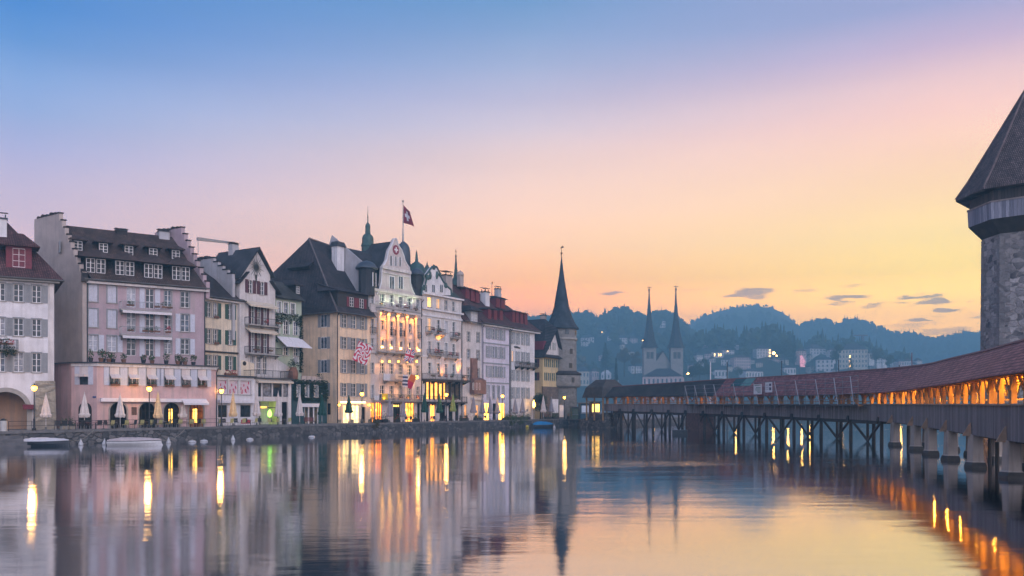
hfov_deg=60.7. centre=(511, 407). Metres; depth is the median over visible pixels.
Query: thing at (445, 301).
window
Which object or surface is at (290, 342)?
ivy house
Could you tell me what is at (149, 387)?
street lamp
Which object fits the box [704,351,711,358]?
hillside house
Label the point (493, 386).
window
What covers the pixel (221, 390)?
street lamp
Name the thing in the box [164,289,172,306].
window
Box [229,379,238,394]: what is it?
window
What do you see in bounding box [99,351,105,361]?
potted plant
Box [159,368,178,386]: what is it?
window
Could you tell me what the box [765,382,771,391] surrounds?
notice board
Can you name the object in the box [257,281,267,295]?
window
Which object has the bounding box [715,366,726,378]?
hillside house
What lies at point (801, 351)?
hillside house
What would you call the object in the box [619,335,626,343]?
hillside house
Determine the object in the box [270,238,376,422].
corner hip house
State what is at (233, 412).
parasol
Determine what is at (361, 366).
window
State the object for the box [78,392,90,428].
parasol
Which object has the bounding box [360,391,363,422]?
street lamp
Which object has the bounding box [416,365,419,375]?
window
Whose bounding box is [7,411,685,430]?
quay
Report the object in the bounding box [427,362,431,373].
window
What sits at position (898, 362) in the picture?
hillside house
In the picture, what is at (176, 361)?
potted plant
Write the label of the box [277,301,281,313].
window
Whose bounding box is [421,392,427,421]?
parasol
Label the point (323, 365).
window
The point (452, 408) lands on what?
parasol
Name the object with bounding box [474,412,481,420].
planter
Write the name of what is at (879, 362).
hillside house
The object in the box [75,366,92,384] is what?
window
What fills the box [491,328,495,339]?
window
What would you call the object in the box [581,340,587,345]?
hillside house
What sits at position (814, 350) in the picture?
hillside house
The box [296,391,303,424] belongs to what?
parasol
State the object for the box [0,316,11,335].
window
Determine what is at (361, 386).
window
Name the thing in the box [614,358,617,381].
conifer tree
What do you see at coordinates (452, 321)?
window
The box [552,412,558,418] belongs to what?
planter
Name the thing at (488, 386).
window
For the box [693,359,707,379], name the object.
broad tree
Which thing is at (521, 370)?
window
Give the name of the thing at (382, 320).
window
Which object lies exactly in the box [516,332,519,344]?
window
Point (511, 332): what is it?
window
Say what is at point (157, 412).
parasol
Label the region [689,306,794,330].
dome hill
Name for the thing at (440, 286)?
window
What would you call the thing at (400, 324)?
window
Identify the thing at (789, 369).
hillside house
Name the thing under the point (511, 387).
window
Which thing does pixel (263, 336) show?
window
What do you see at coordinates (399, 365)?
window
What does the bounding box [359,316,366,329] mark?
window
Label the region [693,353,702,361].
hillside house
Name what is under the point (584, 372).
hillside house
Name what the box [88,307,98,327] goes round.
window
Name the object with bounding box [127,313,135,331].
window
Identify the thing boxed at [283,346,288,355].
window
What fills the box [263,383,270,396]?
window
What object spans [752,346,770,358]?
hillside house
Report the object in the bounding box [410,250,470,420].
baroque hotel
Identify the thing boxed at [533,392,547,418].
tree
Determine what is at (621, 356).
broad tree
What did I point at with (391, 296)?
window
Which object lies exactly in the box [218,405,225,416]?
window
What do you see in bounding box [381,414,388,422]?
planter
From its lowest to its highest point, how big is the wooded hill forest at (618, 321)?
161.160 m
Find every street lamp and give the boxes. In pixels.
[31,383,36,430]
[147,384,151,427]
[219,387,223,425]
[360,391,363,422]
[445,392,447,420]
[501,393,503,419]
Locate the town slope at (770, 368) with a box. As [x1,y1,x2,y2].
[639,346,969,403]
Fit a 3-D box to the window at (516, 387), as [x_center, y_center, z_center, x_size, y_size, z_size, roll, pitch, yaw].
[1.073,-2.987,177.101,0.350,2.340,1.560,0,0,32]
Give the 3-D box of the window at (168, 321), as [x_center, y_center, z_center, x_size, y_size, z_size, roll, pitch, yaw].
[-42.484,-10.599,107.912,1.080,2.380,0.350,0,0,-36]
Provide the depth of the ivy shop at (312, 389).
128.26 m
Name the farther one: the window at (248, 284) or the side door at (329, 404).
the side door at (329, 404)
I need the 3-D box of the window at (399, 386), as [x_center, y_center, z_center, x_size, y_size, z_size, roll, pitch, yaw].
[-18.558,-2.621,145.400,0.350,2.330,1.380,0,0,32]
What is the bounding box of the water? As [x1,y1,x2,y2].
[0,419,1023,575]
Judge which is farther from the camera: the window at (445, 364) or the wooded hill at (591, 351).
the wooded hill at (591, 351)
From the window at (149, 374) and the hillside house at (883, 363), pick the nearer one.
the window at (149, 374)
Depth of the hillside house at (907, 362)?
920.32 m
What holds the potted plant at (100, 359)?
on the restaurant wing
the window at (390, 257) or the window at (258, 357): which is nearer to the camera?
the window at (258, 357)
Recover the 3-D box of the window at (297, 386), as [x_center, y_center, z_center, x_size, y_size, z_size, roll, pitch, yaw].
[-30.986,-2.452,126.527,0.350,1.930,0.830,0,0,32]
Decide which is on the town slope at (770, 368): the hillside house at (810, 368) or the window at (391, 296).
the hillside house at (810, 368)
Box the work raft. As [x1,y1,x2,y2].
[672,428,686,434]
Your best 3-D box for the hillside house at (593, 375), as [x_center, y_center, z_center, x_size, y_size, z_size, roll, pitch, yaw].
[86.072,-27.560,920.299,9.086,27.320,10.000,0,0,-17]
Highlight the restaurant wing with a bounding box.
[54,362,220,428]
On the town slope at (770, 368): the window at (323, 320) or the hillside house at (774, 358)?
the hillside house at (774, 358)
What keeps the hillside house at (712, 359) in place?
on the town slope at (770, 368)
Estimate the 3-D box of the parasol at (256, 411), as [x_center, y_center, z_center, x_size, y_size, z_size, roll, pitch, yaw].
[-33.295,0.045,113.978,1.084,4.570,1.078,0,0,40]
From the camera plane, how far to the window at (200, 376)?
105.52 m
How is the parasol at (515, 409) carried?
on the quay
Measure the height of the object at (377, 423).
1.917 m
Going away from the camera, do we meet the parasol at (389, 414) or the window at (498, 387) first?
the parasol at (389, 414)
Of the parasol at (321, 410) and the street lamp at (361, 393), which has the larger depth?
the street lamp at (361, 393)
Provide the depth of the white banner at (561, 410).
184.95 m
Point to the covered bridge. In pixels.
(995, 420)
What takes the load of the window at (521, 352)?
in the grey balcony house at (523, 331)
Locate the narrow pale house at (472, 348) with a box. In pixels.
[452,251,485,419]
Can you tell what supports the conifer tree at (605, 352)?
on the wooded hill at (591, 351)
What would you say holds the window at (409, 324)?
in the grand hotel at (386, 278)
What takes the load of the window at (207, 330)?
in the green shutter house at (221, 348)
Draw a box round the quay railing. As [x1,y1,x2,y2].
[8,419,218,430]
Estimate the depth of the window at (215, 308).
117.20 m
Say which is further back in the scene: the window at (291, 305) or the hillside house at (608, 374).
the hillside house at (608, 374)
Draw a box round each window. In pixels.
[0,282,11,301]
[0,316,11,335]
[0,351,11,372]
[7,283,24,302]
[7,317,24,336]
[7,351,24,372]
[25,284,47,303]
[25,318,47,337]
[25,352,47,372]
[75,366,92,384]
[88,283,98,302]
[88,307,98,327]
[88,334,103,351]
[104,366,124,385]
[106,285,117,303]
[106,309,117,328]
[106,334,122,352]
[123,367,142,385]
[127,287,135,306]
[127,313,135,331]
[127,338,135,355]
[139,288,159,308]
[139,313,159,333]
[139,339,159,356]
[141,368,161,386]
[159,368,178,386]
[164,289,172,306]
[164,313,172,331]
[164,337,172,354]
[175,313,194,332]
[175,338,194,354]
[176,369,192,386]
[180,290,190,308]
[193,369,210,386]
[205,301,212,317]
[205,328,211,343]
[205,354,211,364]
[213,302,220,318]
[213,328,220,344]
[213,355,220,369]
[217,379,228,394]
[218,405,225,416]
[225,304,235,319]
[225,330,235,345]
[225,355,235,370]
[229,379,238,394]
[240,380,251,394]
[240,405,249,416]
[245,279,255,293]
[249,305,256,323]
[249,331,256,351]
[255,307,259,324]
[255,333,259,352]
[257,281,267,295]
[257,356,259,373]
[258,383,260,395]
[261,307,268,325]
[261,333,268,352]
[263,357,265,369]
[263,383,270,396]
[273,383,280,396]
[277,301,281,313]
[283,301,288,314]
[283,320,289,334]
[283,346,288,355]
[283,384,287,396]
[290,302,295,314]
[293,321,299,335]
[293,347,299,356]
[296,384,299,397]
[305,384,308,397]
[314,385,318,397]
[318,314,329,327]
[318,337,329,348]
[318,359,329,372]
[340,314,348,327]
[340,336,349,349]
[340,359,349,373]
[340,383,348,396]
[349,315,358,328]
[349,337,358,349]
[349,360,358,373]
[349,383,358,396]
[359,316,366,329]
[359,363,366,374]
[359,383,366,396]
[370,296,374,303]
[370,318,374,334]
[370,361,374,373]
[370,384,374,398]
[379,294,385,305]
[379,384,384,398]
[380,362,384,373]
[381,319,385,330]
[389,255,392,265]
[389,275,394,288]
[389,294,393,306]
[389,363,393,373]
[389,385,394,398]
[390,320,394,336]
[398,257,401,266]
[398,276,403,288]
[398,295,402,307]
[398,363,401,373]
[398,385,401,398]
[399,321,403,337]
[407,297,412,309]
[407,364,411,374]
[407,387,411,398]
[408,323,412,333]
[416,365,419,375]
[416,386,419,398]
[427,317,431,331]
[427,340,431,353]
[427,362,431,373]
[428,297,431,307]
[431,284,434,292]
[436,319,440,333]
[436,341,440,354]
[436,362,440,374]
[439,284,442,292]
[444,300,448,310]
[444,320,448,333]
[444,342,447,354]
[444,363,447,374]
[452,321,455,336]
[452,343,455,355]
[452,363,455,375]
[466,367,469,378]
[476,332,479,342]
[476,350,479,360]
[486,328,490,338]
[486,345,490,357]
[486,365,490,376]
[486,385,489,399]
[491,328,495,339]
[491,346,495,357]
[491,366,495,377]
[492,385,495,399]
[496,329,500,339]
[496,347,500,358]
[496,366,500,377]
[497,385,499,399]
[501,330,504,340]
[501,347,504,358]
[501,366,504,377]
[501,386,504,399]
[511,332,514,343]
[511,370,514,380]
[511,387,514,398]
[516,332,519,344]
[516,351,519,363]
[516,370,519,380]
[516,387,519,398]
[521,333,524,344]
[521,352,524,363]
[521,370,524,381]
[521,387,524,398]
[526,334,529,345]
[526,371,529,381]
[526,388,529,398]
[535,372,538,379]
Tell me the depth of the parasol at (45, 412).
89.93 m
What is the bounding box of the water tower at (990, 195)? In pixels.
[955,90,1023,443]
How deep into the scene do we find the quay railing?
93.19 m
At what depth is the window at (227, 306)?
118.75 m
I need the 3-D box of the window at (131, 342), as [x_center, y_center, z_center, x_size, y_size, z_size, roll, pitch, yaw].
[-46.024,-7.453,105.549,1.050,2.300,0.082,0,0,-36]
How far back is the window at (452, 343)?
158.52 m
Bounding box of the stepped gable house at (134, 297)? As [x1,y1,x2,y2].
[34,212,210,364]
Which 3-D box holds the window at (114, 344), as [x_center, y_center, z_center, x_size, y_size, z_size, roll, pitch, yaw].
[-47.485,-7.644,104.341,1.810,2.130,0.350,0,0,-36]
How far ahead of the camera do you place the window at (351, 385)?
135.89 m
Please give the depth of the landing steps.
83.68 m
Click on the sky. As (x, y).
(807, 160)
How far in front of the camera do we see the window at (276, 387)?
122.67 m
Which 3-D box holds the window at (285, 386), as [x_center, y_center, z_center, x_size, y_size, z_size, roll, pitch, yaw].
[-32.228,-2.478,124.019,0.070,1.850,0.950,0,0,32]
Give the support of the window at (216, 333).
in the green shutter house at (221, 348)
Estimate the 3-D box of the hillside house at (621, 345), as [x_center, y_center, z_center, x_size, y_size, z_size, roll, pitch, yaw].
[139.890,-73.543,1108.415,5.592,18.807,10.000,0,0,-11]
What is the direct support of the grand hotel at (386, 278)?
on the quay
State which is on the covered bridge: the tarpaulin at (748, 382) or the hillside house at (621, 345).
the tarpaulin at (748, 382)
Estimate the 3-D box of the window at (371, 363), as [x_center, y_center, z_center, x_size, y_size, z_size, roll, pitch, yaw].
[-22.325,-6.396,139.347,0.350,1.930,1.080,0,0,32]
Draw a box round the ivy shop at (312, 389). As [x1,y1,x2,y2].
[288,359,328,423]
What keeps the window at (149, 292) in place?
in the stepped gable house at (134, 297)
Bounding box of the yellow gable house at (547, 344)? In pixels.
[527,313,562,418]
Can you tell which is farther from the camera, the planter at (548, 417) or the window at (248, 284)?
the planter at (548, 417)
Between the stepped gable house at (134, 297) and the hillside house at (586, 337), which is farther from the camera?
the hillside house at (586, 337)
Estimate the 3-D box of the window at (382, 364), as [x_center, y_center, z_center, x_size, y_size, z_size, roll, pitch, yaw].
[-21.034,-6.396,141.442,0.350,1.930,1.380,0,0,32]
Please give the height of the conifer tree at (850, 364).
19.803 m
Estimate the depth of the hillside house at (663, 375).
611.42 m
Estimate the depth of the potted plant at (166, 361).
103.35 m
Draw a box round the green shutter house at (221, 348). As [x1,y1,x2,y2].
[203,271,246,374]
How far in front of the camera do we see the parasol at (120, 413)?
97.09 m
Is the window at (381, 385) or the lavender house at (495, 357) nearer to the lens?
the window at (381, 385)
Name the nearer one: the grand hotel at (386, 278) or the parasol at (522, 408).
the grand hotel at (386, 278)
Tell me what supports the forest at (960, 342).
on the hill at (925, 354)
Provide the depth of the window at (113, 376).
98.57 m
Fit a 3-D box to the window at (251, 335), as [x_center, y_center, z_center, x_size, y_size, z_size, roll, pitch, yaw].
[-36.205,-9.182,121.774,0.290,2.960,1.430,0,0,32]
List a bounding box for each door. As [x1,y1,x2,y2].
[78,403,91,428]
[110,404,124,427]
[139,404,145,427]
[165,404,173,426]
[190,405,197,426]
[328,403,330,414]
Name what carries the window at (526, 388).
in the grey balcony house at (523, 331)
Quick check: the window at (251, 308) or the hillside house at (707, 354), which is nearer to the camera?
the window at (251, 308)
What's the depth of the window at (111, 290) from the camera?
104.16 m
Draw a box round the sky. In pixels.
[0,0,1023,337]
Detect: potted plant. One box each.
[87,349,92,361]
[97,349,104,361]
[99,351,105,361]
[105,351,111,361]
[120,353,126,362]
[140,354,146,362]
[148,355,154,362]
[163,353,169,363]
[175,353,180,363]
[190,355,196,364]
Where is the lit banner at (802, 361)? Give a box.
[799,354,805,373]
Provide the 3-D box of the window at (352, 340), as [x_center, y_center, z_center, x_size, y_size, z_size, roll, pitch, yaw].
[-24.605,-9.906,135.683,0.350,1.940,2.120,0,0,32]
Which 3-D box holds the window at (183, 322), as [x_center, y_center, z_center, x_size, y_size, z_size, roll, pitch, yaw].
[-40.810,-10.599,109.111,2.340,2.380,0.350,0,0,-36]
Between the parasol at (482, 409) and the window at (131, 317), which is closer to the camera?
the window at (131, 317)
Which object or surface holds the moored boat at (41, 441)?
on the water
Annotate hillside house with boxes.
[577,367,588,385]
[581,335,589,342]
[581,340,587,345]
[589,369,598,383]
[601,370,610,379]
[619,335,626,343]
[619,342,624,349]
[627,336,637,342]
[628,364,641,373]
[642,368,683,399]
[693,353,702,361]
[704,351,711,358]
[709,356,715,362]
[711,350,723,357]
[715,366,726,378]
[721,356,730,365]
[722,348,733,353]
[728,365,732,371]
[730,355,750,369]
[738,369,762,377]
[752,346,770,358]
[756,360,762,367]
[769,356,779,362]
[779,358,788,364]
[782,365,795,374]
[795,348,805,364]
[803,344,825,357]
[806,365,814,373]
[807,354,812,361]
[815,357,833,371]
[826,348,835,363]
[837,344,867,369]
[868,351,873,365]
[872,357,881,368]
[882,357,886,367]
[893,359,903,366]
[903,358,910,365]
[913,358,922,364]
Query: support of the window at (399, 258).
in the grand hotel at (386, 278)
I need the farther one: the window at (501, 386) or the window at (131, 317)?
the window at (501, 386)
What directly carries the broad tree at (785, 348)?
on the town slope at (770, 368)
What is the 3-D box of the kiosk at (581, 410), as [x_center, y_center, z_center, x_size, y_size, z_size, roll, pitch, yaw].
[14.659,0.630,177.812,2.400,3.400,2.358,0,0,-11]
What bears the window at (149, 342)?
in the stepped gable house at (134, 297)
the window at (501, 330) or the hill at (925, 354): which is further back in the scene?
the hill at (925, 354)
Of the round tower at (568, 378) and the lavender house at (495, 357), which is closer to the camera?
the lavender house at (495, 357)
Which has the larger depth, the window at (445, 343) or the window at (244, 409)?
the window at (445, 343)
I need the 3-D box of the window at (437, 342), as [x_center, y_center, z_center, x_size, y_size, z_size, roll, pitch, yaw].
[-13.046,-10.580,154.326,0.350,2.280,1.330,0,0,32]
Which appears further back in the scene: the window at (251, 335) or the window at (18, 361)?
the window at (251, 335)
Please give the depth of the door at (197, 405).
105.98 m
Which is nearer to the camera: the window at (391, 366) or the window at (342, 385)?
the window at (342, 385)
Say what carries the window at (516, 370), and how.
in the grey balcony house at (523, 331)
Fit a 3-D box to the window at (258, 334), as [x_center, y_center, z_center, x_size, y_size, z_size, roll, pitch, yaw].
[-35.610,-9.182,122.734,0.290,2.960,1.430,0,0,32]
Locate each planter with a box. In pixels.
[59,416,74,428]
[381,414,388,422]
[393,414,400,421]
[412,412,419,421]
[459,411,468,420]
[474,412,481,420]
[544,411,551,418]
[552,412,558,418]
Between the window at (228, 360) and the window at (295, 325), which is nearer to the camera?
the window at (228, 360)
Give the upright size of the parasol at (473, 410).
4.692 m
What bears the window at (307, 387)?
in the ivy shop at (312, 389)
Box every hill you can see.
[577,323,666,410]
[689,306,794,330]
[802,327,979,362]
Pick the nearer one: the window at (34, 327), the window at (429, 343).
the window at (34, 327)
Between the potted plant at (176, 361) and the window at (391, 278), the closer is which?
the potted plant at (176, 361)
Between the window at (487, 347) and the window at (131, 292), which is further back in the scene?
the window at (487, 347)
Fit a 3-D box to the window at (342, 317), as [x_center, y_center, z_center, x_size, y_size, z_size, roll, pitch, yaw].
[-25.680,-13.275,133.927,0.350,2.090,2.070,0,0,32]
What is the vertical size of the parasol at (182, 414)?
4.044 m
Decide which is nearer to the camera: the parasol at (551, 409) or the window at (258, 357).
the window at (258, 357)
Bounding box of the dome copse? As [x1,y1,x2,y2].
[690,303,795,323]
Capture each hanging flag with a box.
[352,340,374,364]
[402,375,407,386]
[403,347,415,362]
[408,373,416,388]
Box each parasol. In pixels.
[40,394,51,429]
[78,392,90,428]
[115,393,125,428]
[153,392,162,427]
[178,403,186,426]
[229,392,237,425]
[252,391,260,425]
[274,392,282,424]
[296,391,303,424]
[318,395,325,423]
[345,395,352,423]
[386,397,392,422]
[399,401,406,421]
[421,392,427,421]
[436,392,442,421]
[449,395,456,420]
[470,395,476,420]
[479,395,485,420]
[487,398,492,419]
[494,397,500,419]
[512,398,517,413]
[520,396,525,414]
[540,396,545,418]
[548,398,553,415]
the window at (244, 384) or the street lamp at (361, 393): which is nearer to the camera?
the window at (244, 384)
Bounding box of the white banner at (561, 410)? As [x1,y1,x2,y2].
[559,405,563,418]
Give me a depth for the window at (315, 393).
129.73 m
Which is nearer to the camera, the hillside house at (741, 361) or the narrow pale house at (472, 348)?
the narrow pale house at (472, 348)
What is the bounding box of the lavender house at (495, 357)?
[472,282,513,419]
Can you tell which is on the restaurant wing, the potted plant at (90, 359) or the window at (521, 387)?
the potted plant at (90, 359)
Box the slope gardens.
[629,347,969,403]
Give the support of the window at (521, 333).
in the grey balcony house at (523, 331)
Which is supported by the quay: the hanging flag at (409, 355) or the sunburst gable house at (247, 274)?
the sunburst gable house at (247, 274)
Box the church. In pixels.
[641,286,684,403]
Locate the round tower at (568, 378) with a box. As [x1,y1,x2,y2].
[549,246,580,417]
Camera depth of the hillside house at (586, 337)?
1172.72 m
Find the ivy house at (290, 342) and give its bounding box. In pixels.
[270,280,311,381]
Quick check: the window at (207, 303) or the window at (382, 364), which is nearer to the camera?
the window at (207, 303)
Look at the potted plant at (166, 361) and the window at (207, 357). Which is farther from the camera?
the window at (207, 357)
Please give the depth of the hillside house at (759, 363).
888.19 m
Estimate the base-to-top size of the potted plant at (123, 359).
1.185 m
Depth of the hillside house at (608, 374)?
908.52 m
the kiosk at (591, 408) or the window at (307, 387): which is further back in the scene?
the kiosk at (591, 408)
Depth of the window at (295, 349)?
129.51 m
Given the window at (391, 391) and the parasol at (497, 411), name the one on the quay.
the parasol at (497, 411)
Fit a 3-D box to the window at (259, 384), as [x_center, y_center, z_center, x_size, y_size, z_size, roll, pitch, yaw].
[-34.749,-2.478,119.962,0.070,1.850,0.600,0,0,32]
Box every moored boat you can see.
[23,430,93,445]
[105,429,184,445]
[531,421,553,427]
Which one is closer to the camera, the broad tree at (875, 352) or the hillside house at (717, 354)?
the broad tree at (875, 352)
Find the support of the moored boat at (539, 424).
on the water
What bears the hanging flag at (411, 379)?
attached to the grand hotel at (386, 278)
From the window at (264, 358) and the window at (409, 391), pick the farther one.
the window at (409, 391)
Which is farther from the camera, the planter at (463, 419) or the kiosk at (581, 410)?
the kiosk at (581, 410)
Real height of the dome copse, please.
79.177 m
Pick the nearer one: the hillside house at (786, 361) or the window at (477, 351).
the window at (477, 351)
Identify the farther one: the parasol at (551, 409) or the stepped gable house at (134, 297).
the parasol at (551, 409)
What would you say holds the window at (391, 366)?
in the grand hotel at (386, 278)
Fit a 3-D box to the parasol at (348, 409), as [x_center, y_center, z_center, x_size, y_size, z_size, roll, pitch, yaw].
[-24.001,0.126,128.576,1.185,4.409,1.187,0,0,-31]
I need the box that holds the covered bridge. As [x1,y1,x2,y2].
[580,339,1023,478]
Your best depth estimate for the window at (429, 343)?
152.41 m
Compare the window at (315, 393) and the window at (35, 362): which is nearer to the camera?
the window at (35, 362)
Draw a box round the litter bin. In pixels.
[0,418,6,430]
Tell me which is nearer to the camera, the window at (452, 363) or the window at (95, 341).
the window at (95, 341)
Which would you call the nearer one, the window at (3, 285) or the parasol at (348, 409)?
the window at (3, 285)
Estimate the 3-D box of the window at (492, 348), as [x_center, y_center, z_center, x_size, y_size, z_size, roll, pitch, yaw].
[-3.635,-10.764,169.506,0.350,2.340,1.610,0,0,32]
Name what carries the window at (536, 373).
in the yellow gable house at (547, 344)
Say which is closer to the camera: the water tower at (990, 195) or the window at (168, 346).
the water tower at (990, 195)
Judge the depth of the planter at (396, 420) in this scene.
138.97 m
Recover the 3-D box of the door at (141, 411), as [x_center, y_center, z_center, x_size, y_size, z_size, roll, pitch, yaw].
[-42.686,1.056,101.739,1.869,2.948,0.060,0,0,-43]
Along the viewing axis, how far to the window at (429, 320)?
152.41 m
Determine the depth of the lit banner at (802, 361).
719.99 m
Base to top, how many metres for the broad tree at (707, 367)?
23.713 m
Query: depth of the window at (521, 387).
179.10 m
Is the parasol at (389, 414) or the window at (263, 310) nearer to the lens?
the window at (263, 310)
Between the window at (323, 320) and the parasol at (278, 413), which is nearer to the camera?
the parasol at (278, 413)
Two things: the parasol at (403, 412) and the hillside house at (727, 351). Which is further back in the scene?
the hillside house at (727, 351)
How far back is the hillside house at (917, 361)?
920.56 m
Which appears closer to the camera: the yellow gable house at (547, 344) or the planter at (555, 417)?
the planter at (555, 417)
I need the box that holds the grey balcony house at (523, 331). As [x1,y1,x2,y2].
[478,305,541,418]
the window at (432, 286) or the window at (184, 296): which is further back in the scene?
the window at (432, 286)
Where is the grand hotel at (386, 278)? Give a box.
[329,200,423,421]
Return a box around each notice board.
[754,384,761,393]
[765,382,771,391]
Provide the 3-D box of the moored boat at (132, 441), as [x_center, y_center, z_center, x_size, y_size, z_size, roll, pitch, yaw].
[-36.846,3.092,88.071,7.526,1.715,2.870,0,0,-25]
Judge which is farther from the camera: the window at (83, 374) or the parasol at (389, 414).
the parasol at (389, 414)
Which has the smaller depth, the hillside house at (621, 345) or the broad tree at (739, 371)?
the broad tree at (739, 371)
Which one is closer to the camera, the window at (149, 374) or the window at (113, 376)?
the window at (113, 376)
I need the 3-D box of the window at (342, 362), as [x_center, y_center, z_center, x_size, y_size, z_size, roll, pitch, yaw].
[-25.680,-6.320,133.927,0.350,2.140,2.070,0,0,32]
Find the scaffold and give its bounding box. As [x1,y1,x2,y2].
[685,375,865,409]
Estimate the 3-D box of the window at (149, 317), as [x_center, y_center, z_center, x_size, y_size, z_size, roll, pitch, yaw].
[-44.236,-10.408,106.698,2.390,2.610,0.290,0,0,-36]
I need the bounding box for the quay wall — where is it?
[0,416,762,443]
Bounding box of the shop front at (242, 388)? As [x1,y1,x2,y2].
[217,369,256,425]
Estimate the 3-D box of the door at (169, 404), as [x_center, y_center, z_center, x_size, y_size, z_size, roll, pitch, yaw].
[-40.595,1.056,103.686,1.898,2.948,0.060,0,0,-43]
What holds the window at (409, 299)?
in the grand hotel at (386, 278)
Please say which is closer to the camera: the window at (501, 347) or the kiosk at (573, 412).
the window at (501, 347)
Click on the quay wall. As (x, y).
(163, 434)
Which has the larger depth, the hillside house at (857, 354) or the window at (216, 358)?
the hillside house at (857, 354)
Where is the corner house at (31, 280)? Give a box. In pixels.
[0,212,64,429]
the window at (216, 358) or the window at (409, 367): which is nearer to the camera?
the window at (216, 358)
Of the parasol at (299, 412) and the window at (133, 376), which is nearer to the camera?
the window at (133, 376)
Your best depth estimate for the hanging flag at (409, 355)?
143.11 m
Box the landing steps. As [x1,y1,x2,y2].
[0,435,30,447]
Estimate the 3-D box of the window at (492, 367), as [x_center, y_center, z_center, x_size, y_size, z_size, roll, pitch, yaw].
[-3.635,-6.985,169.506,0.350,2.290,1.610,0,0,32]
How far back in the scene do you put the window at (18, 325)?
92.78 m
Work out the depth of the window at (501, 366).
172.62 m
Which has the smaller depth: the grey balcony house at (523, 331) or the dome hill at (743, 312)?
the grey balcony house at (523, 331)
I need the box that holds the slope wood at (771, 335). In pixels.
[683,321,912,365]
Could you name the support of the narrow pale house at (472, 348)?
on the quay
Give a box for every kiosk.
[570,407,577,418]
[578,403,588,418]
[587,401,600,416]
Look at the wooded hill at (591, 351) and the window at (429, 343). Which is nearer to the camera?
the window at (429, 343)
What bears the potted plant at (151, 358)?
on the restaurant wing
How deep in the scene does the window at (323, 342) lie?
133.91 m
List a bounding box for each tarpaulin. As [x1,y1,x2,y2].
[731,378,745,385]
[740,378,755,385]
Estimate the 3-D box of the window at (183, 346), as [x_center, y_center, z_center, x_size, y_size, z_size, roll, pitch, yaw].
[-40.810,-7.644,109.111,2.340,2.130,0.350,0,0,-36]
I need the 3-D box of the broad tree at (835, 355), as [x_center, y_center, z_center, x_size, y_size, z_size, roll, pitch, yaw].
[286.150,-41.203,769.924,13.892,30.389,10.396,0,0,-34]
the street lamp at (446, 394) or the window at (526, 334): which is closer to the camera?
the street lamp at (446, 394)
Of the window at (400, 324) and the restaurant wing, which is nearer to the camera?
the restaurant wing
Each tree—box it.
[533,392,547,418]
[598,343,610,379]
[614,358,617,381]
[616,347,630,376]
[630,351,641,378]
[687,366,697,380]
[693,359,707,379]
[704,363,711,374]
[734,366,742,375]
[773,339,792,365]
[790,335,796,366]
[830,344,843,371]
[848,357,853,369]
[869,348,883,368]
[884,354,894,367]
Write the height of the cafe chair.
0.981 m
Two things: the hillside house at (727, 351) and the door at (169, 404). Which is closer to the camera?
the door at (169, 404)
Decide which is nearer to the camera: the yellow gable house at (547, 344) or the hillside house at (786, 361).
the yellow gable house at (547, 344)
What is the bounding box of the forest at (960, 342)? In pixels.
[779,315,979,363]
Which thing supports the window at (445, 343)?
in the baroque hotel at (442, 320)
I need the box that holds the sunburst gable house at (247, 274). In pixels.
[197,237,282,423]
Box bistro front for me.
[241,358,293,424]
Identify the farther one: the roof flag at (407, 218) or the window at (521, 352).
the window at (521, 352)
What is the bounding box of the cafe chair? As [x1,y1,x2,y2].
[171,419,176,426]
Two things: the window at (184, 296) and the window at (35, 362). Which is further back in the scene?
the window at (184, 296)
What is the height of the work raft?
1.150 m
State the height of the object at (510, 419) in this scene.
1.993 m
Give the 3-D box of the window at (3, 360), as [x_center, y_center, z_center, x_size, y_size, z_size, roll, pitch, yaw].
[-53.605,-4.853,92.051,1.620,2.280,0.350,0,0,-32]
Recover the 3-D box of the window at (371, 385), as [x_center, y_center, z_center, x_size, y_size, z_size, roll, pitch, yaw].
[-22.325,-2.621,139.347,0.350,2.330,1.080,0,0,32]
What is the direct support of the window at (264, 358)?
in the sunburst gable house at (247, 274)
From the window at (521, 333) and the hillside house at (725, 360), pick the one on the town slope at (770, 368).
the hillside house at (725, 360)
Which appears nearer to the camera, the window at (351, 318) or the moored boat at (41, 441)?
the moored boat at (41, 441)
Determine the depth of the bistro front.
122.84 m
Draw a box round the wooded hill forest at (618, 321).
[525,304,695,375]
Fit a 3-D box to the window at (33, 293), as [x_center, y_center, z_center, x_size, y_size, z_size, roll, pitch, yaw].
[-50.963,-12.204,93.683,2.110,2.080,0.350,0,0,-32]
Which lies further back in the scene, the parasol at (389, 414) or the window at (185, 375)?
the parasol at (389, 414)
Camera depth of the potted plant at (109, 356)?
99.62 m
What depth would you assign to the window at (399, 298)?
145.48 m
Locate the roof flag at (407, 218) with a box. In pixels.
[404,206,413,225]
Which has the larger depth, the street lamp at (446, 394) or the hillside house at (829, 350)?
the hillside house at (829, 350)
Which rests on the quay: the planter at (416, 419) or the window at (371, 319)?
the planter at (416, 419)
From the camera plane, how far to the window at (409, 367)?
147.68 m

